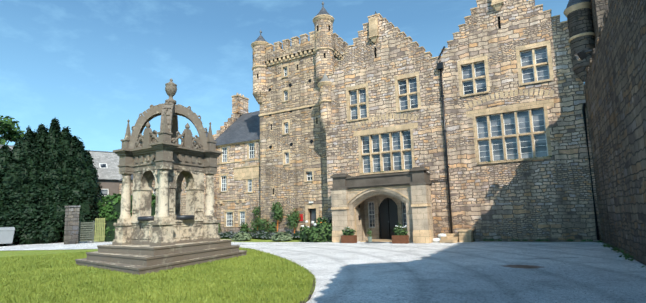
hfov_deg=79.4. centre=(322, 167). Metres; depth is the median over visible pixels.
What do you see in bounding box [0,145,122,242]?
cottage
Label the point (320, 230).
planting
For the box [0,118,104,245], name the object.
yew tree
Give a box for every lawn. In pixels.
[0,249,314,302]
[84,238,309,241]
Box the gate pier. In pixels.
[64,206,105,243]
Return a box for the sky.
[0,0,584,151]
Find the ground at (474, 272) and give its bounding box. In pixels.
[0,240,645,302]
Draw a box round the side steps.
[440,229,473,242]
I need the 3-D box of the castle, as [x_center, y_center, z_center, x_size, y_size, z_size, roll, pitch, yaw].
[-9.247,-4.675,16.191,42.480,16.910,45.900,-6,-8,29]
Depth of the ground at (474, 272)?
10.25 m
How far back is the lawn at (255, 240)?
25.56 m
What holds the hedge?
on the ground at (474, 272)
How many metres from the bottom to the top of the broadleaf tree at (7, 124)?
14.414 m
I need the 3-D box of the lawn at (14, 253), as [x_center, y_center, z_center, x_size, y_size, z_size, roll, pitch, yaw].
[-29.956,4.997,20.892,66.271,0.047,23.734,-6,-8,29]
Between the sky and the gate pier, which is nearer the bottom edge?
the gate pier
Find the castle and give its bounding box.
[119,0,645,265]
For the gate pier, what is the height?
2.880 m
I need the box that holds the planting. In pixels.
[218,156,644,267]
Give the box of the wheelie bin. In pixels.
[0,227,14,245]
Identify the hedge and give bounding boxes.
[96,193,155,241]
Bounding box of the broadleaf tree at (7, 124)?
[0,115,26,144]
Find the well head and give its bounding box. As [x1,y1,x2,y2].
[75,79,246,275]

